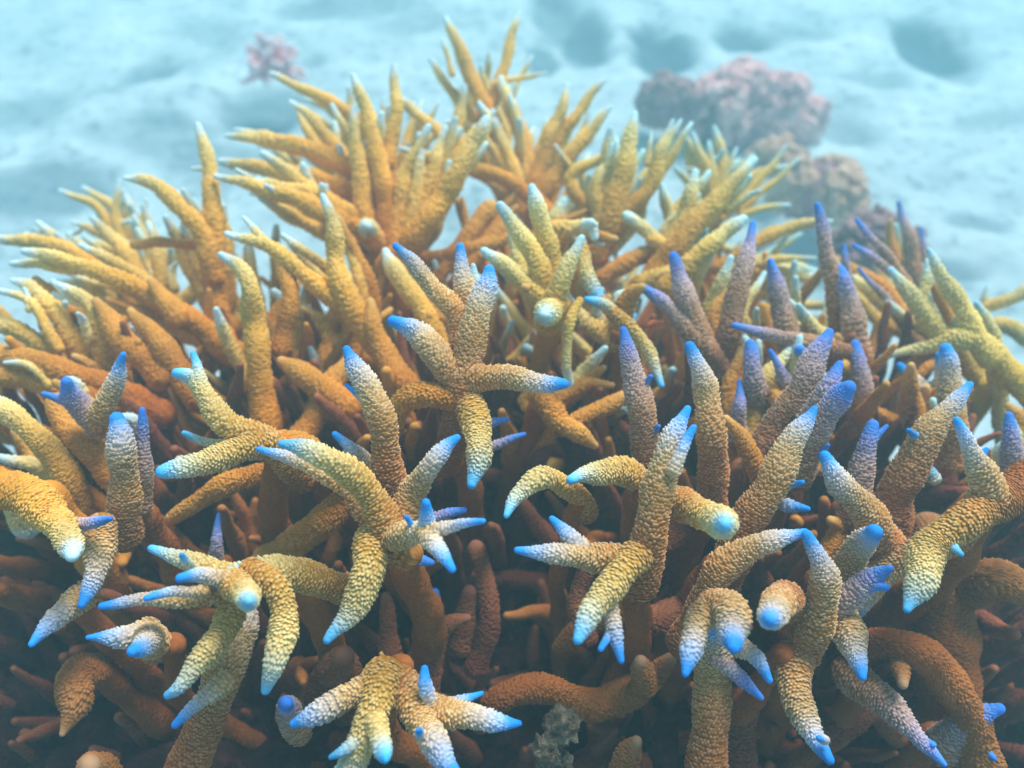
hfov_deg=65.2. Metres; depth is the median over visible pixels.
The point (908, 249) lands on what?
staghorn coral
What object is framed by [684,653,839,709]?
staghorn coral
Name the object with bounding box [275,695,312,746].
staghorn coral
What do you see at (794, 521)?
staghorn coral
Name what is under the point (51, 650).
staghorn coral
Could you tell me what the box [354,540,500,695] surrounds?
staghorn coral
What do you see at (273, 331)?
staghorn coral
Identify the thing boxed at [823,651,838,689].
staghorn coral
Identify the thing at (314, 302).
staghorn coral
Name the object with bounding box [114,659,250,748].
staghorn coral
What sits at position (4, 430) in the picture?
staghorn coral
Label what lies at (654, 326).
sponge
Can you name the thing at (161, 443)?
staghorn coral
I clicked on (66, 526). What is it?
staghorn coral
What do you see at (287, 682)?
staghorn coral
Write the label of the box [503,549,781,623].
staghorn coral
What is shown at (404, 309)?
staghorn coral
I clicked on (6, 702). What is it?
staghorn coral
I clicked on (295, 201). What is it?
staghorn coral
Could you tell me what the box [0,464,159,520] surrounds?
staghorn coral
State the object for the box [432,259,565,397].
staghorn coral
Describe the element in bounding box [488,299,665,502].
staghorn coral
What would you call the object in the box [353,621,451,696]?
staghorn coral
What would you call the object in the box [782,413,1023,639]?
staghorn coral
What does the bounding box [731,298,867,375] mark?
staghorn coral
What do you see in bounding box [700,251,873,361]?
staghorn coral
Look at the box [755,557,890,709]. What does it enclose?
staghorn coral
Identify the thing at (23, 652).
staghorn coral
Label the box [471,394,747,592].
staghorn coral
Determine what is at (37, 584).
staghorn coral
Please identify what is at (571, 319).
staghorn coral
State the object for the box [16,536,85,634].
staghorn coral
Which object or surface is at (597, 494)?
staghorn coral
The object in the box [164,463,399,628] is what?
staghorn coral
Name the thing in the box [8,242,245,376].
staghorn coral
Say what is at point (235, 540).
staghorn coral
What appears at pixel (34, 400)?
staghorn coral
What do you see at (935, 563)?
staghorn coral
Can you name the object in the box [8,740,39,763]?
staghorn coral
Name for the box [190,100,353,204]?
staghorn coral
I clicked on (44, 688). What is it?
staghorn coral
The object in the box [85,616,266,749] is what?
staghorn coral
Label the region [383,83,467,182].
staghorn coral
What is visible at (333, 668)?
staghorn coral
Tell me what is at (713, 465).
staghorn coral
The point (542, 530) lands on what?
staghorn coral
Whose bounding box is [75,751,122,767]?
staghorn coral
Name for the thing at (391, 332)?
staghorn coral
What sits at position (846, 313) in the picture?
staghorn coral
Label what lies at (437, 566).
staghorn coral
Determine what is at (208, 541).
staghorn coral
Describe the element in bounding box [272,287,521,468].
staghorn coral
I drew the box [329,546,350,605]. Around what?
staghorn coral
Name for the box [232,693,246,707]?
staghorn coral
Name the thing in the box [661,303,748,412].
staghorn coral
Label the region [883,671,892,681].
staghorn coral
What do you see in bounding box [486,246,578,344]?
staghorn coral
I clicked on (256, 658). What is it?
staghorn coral
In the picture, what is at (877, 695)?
staghorn coral
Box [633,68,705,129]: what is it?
soft coral
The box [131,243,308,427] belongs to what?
staghorn coral
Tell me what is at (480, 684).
staghorn coral
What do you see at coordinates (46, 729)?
staghorn coral
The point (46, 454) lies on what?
staghorn coral
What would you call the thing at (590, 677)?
staghorn coral
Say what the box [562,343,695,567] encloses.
staghorn coral
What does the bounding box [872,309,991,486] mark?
staghorn coral
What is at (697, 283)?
staghorn coral
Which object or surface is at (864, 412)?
staghorn coral
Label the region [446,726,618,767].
staghorn coral
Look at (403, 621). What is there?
staghorn coral
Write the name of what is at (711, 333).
staghorn coral
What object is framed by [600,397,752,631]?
staghorn coral
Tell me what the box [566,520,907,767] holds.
staghorn coral
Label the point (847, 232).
coral
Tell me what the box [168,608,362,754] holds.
staghorn coral
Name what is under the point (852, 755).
staghorn coral
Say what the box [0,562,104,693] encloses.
staghorn coral
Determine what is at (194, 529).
staghorn coral
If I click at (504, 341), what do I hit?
staghorn coral
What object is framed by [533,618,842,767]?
staghorn coral
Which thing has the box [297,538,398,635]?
staghorn coral
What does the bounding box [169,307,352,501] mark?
staghorn coral
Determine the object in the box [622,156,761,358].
staghorn coral
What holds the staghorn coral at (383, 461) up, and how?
on the reef terrain
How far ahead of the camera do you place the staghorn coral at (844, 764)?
0.59 m
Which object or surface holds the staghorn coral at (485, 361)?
on the reef terrain
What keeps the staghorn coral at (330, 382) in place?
on the reef terrain
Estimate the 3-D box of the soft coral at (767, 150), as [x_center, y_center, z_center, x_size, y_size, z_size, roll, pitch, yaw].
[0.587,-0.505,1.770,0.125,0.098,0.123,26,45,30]
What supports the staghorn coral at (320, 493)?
on the reef terrain
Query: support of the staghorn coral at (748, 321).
on the reef terrain
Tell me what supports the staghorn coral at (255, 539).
on the reef terrain
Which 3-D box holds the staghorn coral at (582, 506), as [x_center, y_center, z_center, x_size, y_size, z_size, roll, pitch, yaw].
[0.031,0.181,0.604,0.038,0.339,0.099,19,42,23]
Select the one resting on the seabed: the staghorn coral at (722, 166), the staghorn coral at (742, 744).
the staghorn coral at (722, 166)
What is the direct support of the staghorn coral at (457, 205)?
on the seabed
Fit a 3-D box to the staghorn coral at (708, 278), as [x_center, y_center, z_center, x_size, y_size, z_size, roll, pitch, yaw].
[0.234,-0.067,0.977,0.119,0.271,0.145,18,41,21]
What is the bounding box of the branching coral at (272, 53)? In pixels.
[240,31,306,85]
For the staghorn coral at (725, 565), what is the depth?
0.50 m
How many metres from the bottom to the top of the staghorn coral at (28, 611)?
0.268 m
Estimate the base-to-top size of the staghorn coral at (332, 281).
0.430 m
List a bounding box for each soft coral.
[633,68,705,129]
[675,54,832,151]
[742,131,810,178]
[763,153,872,230]
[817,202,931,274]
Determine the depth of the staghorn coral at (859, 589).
0.50 m
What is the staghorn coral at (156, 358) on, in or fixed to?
on the reef terrain
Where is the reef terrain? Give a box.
[0,490,1023,767]
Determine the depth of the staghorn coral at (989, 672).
0.65 m
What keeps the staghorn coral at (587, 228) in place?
on the staghorn coral at (505, 317)
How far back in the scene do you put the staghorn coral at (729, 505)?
0.72 m
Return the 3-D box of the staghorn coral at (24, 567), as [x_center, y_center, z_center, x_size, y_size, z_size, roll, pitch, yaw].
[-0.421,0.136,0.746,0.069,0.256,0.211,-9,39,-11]
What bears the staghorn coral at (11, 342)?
on the reef terrain
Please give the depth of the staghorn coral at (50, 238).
0.84 m
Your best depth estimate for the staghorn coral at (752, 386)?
0.64 m
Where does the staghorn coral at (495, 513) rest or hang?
on the reef terrain
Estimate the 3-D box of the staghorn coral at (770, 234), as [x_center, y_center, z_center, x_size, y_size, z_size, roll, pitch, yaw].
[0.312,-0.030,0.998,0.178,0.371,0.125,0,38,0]
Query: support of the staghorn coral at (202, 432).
on the reef terrain
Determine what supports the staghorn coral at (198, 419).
on the reef terrain
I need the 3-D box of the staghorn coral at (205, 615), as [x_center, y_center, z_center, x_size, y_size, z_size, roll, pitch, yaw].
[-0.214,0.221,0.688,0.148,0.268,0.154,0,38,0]
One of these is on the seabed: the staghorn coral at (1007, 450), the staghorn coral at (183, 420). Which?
the staghorn coral at (1007, 450)
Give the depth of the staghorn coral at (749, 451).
0.60 m
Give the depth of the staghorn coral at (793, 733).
0.65 m
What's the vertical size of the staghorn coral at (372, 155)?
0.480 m
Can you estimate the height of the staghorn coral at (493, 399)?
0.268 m
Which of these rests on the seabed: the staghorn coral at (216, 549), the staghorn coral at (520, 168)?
the staghorn coral at (520, 168)
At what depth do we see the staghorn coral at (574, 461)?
0.73 m
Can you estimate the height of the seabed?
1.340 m
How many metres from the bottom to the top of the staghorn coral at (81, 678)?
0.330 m
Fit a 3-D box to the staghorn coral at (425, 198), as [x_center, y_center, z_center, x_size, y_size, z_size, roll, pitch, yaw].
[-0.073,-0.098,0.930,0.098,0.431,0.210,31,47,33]
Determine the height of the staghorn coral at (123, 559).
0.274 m
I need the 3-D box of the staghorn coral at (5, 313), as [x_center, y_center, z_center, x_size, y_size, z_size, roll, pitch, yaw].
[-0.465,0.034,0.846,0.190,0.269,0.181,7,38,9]
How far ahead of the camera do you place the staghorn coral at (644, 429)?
0.56 m
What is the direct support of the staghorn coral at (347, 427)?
on the reef terrain
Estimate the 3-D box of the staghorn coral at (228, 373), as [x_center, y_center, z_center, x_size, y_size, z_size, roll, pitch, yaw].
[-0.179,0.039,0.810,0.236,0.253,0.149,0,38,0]
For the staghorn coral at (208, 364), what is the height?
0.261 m
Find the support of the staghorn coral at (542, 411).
on the reef terrain
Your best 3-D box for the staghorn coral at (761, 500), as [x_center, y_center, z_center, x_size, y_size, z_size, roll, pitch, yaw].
[0.156,0.192,0.622,0.086,0.407,0.072,0,38,0]
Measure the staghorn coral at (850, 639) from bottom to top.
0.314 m
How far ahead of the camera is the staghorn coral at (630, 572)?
0.46 m
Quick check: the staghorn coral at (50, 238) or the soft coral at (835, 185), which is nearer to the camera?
the staghorn coral at (50, 238)
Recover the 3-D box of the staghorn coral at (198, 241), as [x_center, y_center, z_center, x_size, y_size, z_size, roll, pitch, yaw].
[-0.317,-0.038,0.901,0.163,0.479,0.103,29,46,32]
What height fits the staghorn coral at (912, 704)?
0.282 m
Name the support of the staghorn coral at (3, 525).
on the reef terrain
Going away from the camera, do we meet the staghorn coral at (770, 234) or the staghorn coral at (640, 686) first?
the staghorn coral at (640, 686)
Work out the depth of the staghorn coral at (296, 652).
0.71 m
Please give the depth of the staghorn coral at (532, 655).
0.73 m
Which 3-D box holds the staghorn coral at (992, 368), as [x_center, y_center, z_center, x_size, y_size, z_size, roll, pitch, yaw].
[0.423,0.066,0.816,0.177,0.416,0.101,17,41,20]
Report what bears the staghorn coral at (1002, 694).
on the reef terrain
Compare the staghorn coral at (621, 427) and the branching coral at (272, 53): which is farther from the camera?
the branching coral at (272, 53)
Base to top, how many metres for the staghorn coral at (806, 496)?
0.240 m
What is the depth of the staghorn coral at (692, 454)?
0.70 m
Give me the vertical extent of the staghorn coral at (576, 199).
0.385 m
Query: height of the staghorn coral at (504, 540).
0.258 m
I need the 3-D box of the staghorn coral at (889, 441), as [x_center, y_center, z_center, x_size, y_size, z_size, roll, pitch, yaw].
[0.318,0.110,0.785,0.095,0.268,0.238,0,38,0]
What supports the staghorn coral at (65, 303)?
on the reef terrain
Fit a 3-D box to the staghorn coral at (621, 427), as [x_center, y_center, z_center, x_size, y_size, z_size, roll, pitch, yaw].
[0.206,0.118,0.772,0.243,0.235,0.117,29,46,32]
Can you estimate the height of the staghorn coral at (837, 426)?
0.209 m
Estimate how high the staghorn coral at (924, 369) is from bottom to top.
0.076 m
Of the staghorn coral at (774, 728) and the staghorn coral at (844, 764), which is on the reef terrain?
the staghorn coral at (774, 728)
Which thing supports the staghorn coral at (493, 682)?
on the reef terrain
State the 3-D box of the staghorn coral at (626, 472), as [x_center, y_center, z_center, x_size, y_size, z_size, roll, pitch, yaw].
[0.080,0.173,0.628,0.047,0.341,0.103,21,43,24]
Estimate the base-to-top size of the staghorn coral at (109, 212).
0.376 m
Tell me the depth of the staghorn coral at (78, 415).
0.61 m
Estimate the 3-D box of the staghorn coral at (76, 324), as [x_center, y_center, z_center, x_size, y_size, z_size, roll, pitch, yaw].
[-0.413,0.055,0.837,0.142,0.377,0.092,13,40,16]
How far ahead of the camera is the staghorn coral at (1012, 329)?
0.95 m
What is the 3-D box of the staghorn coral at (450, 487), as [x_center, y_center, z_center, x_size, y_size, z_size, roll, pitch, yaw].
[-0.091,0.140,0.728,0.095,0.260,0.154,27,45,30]
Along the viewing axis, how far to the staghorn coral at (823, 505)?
0.62 m
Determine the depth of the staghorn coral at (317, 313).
0.87 m
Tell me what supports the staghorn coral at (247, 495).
on the reef terrain
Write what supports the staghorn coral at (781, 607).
on the reef terrain
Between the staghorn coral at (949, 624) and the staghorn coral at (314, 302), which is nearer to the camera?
the staghorn coral at (949, 624)
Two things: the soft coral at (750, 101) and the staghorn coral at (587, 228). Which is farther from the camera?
the soft coral at (750, 101)
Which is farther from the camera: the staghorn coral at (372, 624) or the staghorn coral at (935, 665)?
the staghorn coral at (372, 624)
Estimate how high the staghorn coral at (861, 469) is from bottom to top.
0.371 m
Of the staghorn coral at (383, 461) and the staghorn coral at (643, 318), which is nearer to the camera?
the staghorn coral at (383, 461)
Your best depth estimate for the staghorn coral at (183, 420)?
0.70 m
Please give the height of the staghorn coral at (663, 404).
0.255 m
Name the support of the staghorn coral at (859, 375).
on the reef terrain
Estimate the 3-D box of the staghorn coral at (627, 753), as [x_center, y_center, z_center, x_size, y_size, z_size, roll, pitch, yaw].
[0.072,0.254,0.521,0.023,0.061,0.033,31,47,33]
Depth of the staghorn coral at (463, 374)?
0.55 m
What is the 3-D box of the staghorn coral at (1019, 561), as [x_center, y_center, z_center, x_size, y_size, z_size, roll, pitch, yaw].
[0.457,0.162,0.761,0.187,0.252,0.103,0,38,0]
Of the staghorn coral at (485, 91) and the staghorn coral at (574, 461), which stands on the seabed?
the staghorn coral at (485, 91)
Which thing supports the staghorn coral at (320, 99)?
on the seabed
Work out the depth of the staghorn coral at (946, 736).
0.54 m
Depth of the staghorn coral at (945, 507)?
0.72 m
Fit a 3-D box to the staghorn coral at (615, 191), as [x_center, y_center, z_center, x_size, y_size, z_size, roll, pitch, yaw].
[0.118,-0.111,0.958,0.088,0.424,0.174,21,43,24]
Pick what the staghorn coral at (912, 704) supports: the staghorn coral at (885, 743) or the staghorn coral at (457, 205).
the staghorn coral at (885, 743)
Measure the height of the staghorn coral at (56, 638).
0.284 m
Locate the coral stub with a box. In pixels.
[527,702,582,767]
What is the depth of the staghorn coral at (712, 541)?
0.70 m
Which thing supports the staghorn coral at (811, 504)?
on the reef terrain
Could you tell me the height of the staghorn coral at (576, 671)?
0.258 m
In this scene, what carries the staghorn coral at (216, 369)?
on the reef terrain
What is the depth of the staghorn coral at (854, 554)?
0.51 m
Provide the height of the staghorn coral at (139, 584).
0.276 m
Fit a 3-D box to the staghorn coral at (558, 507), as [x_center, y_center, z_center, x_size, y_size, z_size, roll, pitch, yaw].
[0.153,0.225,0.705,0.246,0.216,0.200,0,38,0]
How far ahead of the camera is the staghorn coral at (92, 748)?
0.64 m
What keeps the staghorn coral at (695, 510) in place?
on the reef terrain
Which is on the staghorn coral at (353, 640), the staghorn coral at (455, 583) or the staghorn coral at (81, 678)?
the staghorn coral at (455, 583)
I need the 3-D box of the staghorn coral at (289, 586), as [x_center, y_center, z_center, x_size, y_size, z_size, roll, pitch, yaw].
[-0.153,0.231,0.547,0.152,0.380,0.102,-20,42,-24]
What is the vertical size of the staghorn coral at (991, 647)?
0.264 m
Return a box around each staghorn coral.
[0,220,194,426]
[0,275,118,371]
[0,277,199,449]
[0,286,79,445]
[0,300,68,399]
[0,387,39,474]
[0,395,166,610]
[0,399,185,470]
[0,421,71,587]
[0,439,22,530]
[0,463,158,619]
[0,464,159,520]
[0,466,134,626]
[0,532,69,610]
[0,551,139,743]
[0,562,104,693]
[0,621,87,670]
[0,669,15,710]
[4,316,201,438]
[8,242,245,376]
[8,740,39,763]
[10,666,57,707]
[11,567,178,729]
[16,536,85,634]
[17,336,156,567]
[17,578,90,652]
[19,604,214,735]
[20,339,243,410]
[23,388,49,426]
[28,581,178,717]
[31,179,147,251]
[31,540,207,587]
[39,287,288,535]
[41,352,176,527]
[46,585,169,677]
[54,652,179,740]
[58,652,102,696]
[64,428,220,549]
[69,642,114,662]
[70,203,205,429]
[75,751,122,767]
[83,386,239,552]
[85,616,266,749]
[88,661,288,758]
[98,545,373,754]
[99,544,317,698]
[105,407,208,628]
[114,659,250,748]
[115,448,216,670]
[117,321,243,542]
[123,122,243,341]
[127,364,259,489]
[128,497,305,707]
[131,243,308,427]
[146,470,344,685]
[155,351,325,557]
[161,463,339,610]
[163,609,259,767]
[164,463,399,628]
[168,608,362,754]
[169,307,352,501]
[175,425,312,554]
[186,275,392,429]
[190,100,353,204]
[194,330,307,504]
[195,386,308,505]
[197,311,322,442]
[202,224,334,351]
[207,513,261,639]
[211,347,370,559]
[213,150,378,257]
[213,251,301,429]
[213,498,447,630]
[224,193,384,391]
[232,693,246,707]
[236,520,443,575]
[240,638,410,717]
[248,384,304,545]
[249,638,266,688]
[256,434,485,734]
[256,518,355,727]
[259,276,413,313]
[268,71,401,145]
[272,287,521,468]
[273,693,286,727]
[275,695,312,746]
[276,247,449,436]
[289,610,301,661]
[289,651,521,767]
[290,377,438,453]
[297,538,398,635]
[299,300,448,330]
[303,645,354,706]
[310,666,498,767]
[313,311,521,571]
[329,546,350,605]
[330,63,420,299]
[330,543,537,666]
[332,345,452,661]
[337,518,465,616]
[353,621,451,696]
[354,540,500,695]
[361,311,481,468]
[373,101,495,315]
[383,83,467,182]
[383,313,396,347]
[387,242,568,600]
[396,258,518,381]
[398,77,611,230]
[405,418,558,606]
[405,625,539,767]
[412,363,556,527]
[420,191,656,291]
[423,312,625,497]
[428,10,547,216]
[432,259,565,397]
[433,476,457,508]
[438,238,536,432]
[446,288,593,414]
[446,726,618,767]
[449,593,609,767]
[454,198,461,228]
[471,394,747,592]
[472,601,676,734]
[480,183,584,391]
[481,331,611,544]
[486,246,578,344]
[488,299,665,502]
[489,583,656,686]
[498,287,642,471]
[499,282,622,429]
[503,465,598,681]
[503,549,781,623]
[506,313,696,514]
[510,345,624,559]
[514,405,696,767]
[516,356,696,531]
[518,499,619,644]
[521,266,693,376]
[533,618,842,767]
[534,218,618,256]
[536,334,684,432]
[536,575,691,739]
[537,550,736,767]
[545,491,796,661]
[548,153,600,343]
[561,297,583,387]
[562,285,744,422]
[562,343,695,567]
[563,280,654,336]
[566,455,647,684]
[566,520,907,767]
[567,241,664,428]
[573,253,714,407]
[574,111,692,365]
[580,581,762,767]
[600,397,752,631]
[607,418,860,550]
[607,486,739,668]
[608,735,641,767]
[610,735,624,751]
[619,326,660,469]
[621,333,855,425]
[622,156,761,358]
[639,757,643,767]
[641,670,693,767]
[643,220,799,468]
[646,260,797,374]
[651,390,834,573]
[653,405,817,711]
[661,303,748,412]
[665,528,842,760]
[669,341,730,593]
[673,125,799,258]
[678,468,817,624]
[679,588,772,767]
[683,345,826,490]
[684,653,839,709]
[698,252,759,314]
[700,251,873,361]
[708,218,833,325]
[708,537,717,549]
[713,415,822,551]
[718,313,902,528]
[719,328,833,506]
[727,335,791,448]
[727,488,731,508]
[730,640,834,764]
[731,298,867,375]
[734,657,883,739]
[738,302,897,460]
[738,635,984,673]
[742,380,855,639]
[745,300,933,386]
[749,634,898,764]
[750,524,882,678]
[750,664,998,687]
[751,419,888,650]
[754,579,806,742]
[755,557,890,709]
[759,360,843,549]
[761,516,847,645]
[763,365,1001,513]
[764,761,775,767]
[767,650,914,740]
[769,656,946,767]
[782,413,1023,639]
[786,488,809,549]
[788,728,796,737]
[790,202,873,364]
[794,738,802,743]
[807,498,886,595]
[812,450,906,677]
[816,451,854,542]
[817,706,831,719]
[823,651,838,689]
[829,318,936,503]
[830,610,868,680]
[833,301,990,508]
[834,418,940,515]
[835,218,924,357]
[836,565,893,620]
[837,331,873,467]
[837,760,851,767]
[838,627,1007,767]
[855,438,967,513]
[858,417,1023,670]
[867,381,973,564]
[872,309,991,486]
[875,421,902,470]
[878,358,934,428]
[878,609,1023,767]
[879,247,1023,443]
[880,739,909,751]
[883,201,930,345]
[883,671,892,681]
[883,703,1005,767]
[895,343,969,514]
[897,399,1014,535]
[904,697,917,713]
[910,655,1023,690]
[911,512,1023,725]
[929,397,1023,471]
[933,485,1023,569]
[957,479,1023,560]
[979,620,1023,663]
[980,283,1023,346]
[982,688,1023,701]
[983,601,1008,614]
[988,683,1013,724]
[993,693,1023,730]
[994,603,1023,623]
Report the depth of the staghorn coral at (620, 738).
0.68 m
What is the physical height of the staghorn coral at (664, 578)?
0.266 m
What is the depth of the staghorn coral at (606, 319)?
0.66 m
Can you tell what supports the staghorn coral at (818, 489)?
on the reef terrain
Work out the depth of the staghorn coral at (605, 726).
0.67 m
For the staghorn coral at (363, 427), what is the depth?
0.66 m
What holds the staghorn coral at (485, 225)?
on the reef terrain
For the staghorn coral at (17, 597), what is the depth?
0.67 m
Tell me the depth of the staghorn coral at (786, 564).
0.66 m
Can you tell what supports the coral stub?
on the reef terrain
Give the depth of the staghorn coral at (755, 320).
0.82 m
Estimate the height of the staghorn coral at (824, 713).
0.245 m
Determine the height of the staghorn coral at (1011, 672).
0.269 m
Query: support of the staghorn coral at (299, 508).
on the reef terrain
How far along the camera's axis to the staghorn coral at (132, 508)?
0.55 m
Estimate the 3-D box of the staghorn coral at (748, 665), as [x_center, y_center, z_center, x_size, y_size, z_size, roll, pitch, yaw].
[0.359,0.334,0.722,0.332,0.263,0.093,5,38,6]
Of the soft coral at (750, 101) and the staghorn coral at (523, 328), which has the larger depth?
the soft coral at (750, 101)
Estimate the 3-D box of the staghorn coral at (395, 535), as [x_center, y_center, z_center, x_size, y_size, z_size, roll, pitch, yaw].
[-0.082,0.201,0.563,0.122,0.397,0.124,-10,39,-12]
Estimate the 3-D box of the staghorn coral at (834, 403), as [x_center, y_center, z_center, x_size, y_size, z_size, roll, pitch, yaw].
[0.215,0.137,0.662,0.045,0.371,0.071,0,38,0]
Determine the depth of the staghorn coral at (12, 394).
0.74 m
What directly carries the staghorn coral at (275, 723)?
on the reef terrain
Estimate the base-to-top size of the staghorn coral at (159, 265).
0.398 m
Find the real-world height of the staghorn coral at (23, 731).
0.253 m
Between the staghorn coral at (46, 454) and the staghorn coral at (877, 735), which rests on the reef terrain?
the staghorn coral at (877, 735)
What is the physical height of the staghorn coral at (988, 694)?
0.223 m
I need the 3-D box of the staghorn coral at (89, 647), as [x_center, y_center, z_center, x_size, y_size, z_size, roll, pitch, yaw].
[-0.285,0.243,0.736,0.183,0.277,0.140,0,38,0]
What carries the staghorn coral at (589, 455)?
on the reef terrain
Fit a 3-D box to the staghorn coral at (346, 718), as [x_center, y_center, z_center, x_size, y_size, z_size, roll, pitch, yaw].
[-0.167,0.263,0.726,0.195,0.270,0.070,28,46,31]
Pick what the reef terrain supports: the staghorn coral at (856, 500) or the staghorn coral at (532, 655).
the staghorn coral at (856, 500)
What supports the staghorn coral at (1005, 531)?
on the reef terrain
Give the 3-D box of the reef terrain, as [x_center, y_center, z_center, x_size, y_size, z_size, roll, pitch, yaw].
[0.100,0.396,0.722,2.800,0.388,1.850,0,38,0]
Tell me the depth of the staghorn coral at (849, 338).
0.69 m
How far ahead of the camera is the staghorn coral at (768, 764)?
0.63 m
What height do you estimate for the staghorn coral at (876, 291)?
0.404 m
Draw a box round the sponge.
[645,319,664,341]
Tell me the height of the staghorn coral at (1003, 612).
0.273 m
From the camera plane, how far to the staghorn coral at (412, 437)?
0.67 m
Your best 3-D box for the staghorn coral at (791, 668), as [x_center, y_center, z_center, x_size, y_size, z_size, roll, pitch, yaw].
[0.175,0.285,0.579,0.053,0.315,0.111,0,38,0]
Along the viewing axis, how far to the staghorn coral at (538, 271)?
0.66 m
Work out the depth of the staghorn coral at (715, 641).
0.48 m
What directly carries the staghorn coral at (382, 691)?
on the reef terrain
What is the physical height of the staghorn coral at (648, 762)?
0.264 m
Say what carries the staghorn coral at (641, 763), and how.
on the seabed
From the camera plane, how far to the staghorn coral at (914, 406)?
0.69 m
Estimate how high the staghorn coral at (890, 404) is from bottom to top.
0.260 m
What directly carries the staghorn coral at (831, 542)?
on the reef terrain
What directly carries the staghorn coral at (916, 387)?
on the reef terrain
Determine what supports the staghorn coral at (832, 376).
on the reef terrain
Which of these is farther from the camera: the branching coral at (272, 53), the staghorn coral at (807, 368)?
the branching coral at (272, 53)
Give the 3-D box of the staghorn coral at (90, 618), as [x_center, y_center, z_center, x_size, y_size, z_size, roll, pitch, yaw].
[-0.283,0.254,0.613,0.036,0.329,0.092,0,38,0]
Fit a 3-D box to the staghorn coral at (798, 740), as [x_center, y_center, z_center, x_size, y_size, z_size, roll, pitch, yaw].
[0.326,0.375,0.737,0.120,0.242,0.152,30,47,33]
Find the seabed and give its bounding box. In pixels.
[0,0,1023,460]
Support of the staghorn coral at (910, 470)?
on the seabed
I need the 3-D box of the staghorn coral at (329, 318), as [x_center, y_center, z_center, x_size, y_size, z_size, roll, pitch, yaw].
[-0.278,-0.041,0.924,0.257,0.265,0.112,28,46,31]
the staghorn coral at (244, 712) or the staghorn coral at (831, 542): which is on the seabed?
the staghorn coral at (244, 712)
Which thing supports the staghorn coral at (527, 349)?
on the reef terrain
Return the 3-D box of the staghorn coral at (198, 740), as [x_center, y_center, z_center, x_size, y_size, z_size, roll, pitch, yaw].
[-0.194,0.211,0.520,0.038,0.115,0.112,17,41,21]
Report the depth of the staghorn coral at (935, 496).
0.74 m
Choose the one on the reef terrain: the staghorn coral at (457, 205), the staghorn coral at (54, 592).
the staghorn coral at (54, 592)
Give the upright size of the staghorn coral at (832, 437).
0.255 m
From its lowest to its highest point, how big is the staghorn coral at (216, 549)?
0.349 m
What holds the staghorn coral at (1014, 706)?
on the seabed
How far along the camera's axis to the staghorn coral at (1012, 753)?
0.65 m
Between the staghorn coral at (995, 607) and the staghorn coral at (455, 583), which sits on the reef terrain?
the staghorn coral at (995, 607)
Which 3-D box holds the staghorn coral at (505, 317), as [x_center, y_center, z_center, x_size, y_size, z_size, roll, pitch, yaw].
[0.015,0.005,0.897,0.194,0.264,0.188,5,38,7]
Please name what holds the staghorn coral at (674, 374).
on the reef terrain
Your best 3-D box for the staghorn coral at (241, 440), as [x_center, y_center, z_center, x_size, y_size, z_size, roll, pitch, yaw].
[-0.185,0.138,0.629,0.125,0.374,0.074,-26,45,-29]
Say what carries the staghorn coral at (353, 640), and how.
on the reef terrain
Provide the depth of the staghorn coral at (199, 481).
0.69 m

